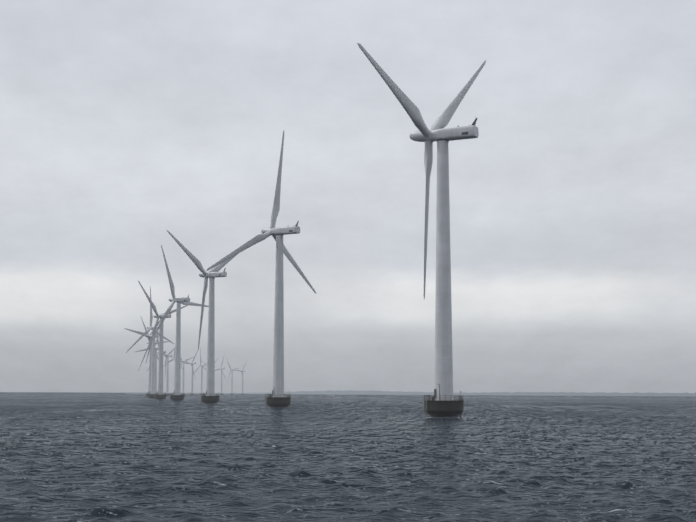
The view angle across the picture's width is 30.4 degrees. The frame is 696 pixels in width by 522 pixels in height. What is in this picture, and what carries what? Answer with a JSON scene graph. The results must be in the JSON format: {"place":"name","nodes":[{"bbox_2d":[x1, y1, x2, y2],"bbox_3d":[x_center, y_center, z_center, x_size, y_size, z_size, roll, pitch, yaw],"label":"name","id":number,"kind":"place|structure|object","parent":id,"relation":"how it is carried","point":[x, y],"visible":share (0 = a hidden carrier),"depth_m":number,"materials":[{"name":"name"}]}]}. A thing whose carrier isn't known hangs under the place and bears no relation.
{"place":"outdoors","nodes":[
{"label":"outdoors","id":0,"kind":"place"},
{"bbox_2d":[0,392,695,521],"bbox_3d":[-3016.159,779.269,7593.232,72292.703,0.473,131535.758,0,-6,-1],"label":"sea water","id":1,"kind":"structure","parent":0,"point":[89,457],"depth_m":105.89,"materials":[{"name":"grey liquid"}]},
{"bbox_2d":[124,310,166,396],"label":"wind turbine","id":2,"kind":"object","parent":1,"relation":"on","point":[149,336],"visible":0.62,"depth_m":1338.11,"materials":[{"name":"paint"}]},
{"bbox_2d":[136,331,159,393],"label":"wind turbine","id":3,"kind":"object","parent":1,"relation":"on","point":[156,355],"visible":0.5,"depth_m":1693.57,"materials":[{"name":"paint"}]},
{"bbox_2d":[126,287,173,398],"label":"wind turbine","id":4,"kind":"object","parent":1,"relation":"on","point":[151,394],"visible":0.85,"depth_m":1161.58,"materials":[{"name":"paint"}]},
{"bbox_2d":[138,317,168,370],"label":"wind turbine","id":5,"kind":"object","parent":1,"relation":"on","point":[157,342],"visible":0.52,"depth_m":1515.07,"materials":[{"name":"paint"}]},
{"bbox_2d":[147,329,173,370],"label":"wind turbine","id":6,"kind":"object","parent":1,"relation":"on","point":[163,352],"visible":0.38,"depth_m":1876.12,"materials":[{"name":"paint"}]},
{"bbox_2d":[138,281,187,399],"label":"wind turbine","id":7,"kind":"object","parent":1,"relation":"on","point":[160,395],"visible":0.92,"depth_m":985.20,"materials":[{"name":"paint"}]},
{"bbox_2d":[157,348,174,395],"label":"wind turbine","id":8,"kind":"object","parent":1,"relation":"on","point":[167,379],"visible":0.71,"depth_m":2050.34,"materials":[{"name":"paint"}]},
{"bbox_2d":[164,350,183,394],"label":"wind turbine","id":9,"kind":"object","parent":1,"relation":"on","point":[174,365],"visible":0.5,"depth_m":2231.09,"materials":[{"name":"paint"}]},
{"bbox_2d":[147,245,208,400],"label":"wind turbine","id":10,"kind":"object","parent":1,"relation":"on","point":[177,396],"visible":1,"depth_m":810.27,"materials":[{"name":"paint"}]},
{"bbox_2d":[181,357,192,395],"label":"wind turbine","id":11,"kind":"object","parent":1,"relation":"on","point":[183,361],"visible":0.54,"depth_m":2407.31,"materials":[{"name":"paint"}]},
{"bbox_2d":[182,350,197,394],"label":"wind turbine","id":12,"kind":"object","parent":1,"relation":"on","point":[191,393],"visible":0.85,"depth_m":2586.18,"materials":[{"name":"paint"}]},
{"bbox_2d":[193,348,206,394],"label":"wind turbine","id":13,"kind":"object","parent":1,"relation":"on","point":[202,367],"visible":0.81,"depth_m":2766.35,"materials":[{"name":"paint"}]},
{"bbox_2d":[167,230,235,403],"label":"wind turbine","id":14,"kind":"object","parent":1,"relation":"on","point":[212,274],"visible":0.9,"depth_m":635.71,"materials":[{"name":"paint"}]},
{"bbox_2d":[215,357,225,394],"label":"wind turbine","id":15,"kind":"object","parent":1,"relation":"on","point":[221,393],"visible":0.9,"depth_m":3123.53,"materials":[{"name":"paint"}]},
{"bbox_2d":[226,361,237,394],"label":"wind turbine","id":16,"kind":"object","parent":1,"relation":"on","point":[232,393],"visible":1,"depth_m":3301.89,"materials":[{"name":"paint"}]},
{"bbox_2d":[236,361,246,394],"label":"wind turbine","id":17,"kind":"object","parent":1,"relation":"on","point":[242,393],"visible":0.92,"depth_m":3480.60,"materials":[{"name":"paint"}]},
{"bbox_2d":[206,130,316,407],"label":"wind turbine","id":18,"kind":"object","parent":1,"relation":"on","point":[276,399],"visible":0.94,"depth_m":461.84,"materials":[{"name":"paint"}]},
{"bbox_2d":[357,43,485,417],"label":"wind turbine","id":19,"kind":"object","parent":1,"relation":"on","point":[441,403],"visible":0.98,"depth_m":287.34,"materials":[{"name":"paint"}]},
{"bbox_2d":[0,0,695,392],"label":"sky","id":20,"kind":"structure","parent":0,"point":[124,124],"materials":[{"name":"grey"}]},
{"bbox_2d":[125,390,695,395],"bbox_3d":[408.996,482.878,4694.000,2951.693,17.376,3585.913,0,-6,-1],"label":"distant coastline","id":21,"kind":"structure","parent":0,"point":[348,392],"depth_m":4250.39,"materials":[{"name":"grey"}]}
]}

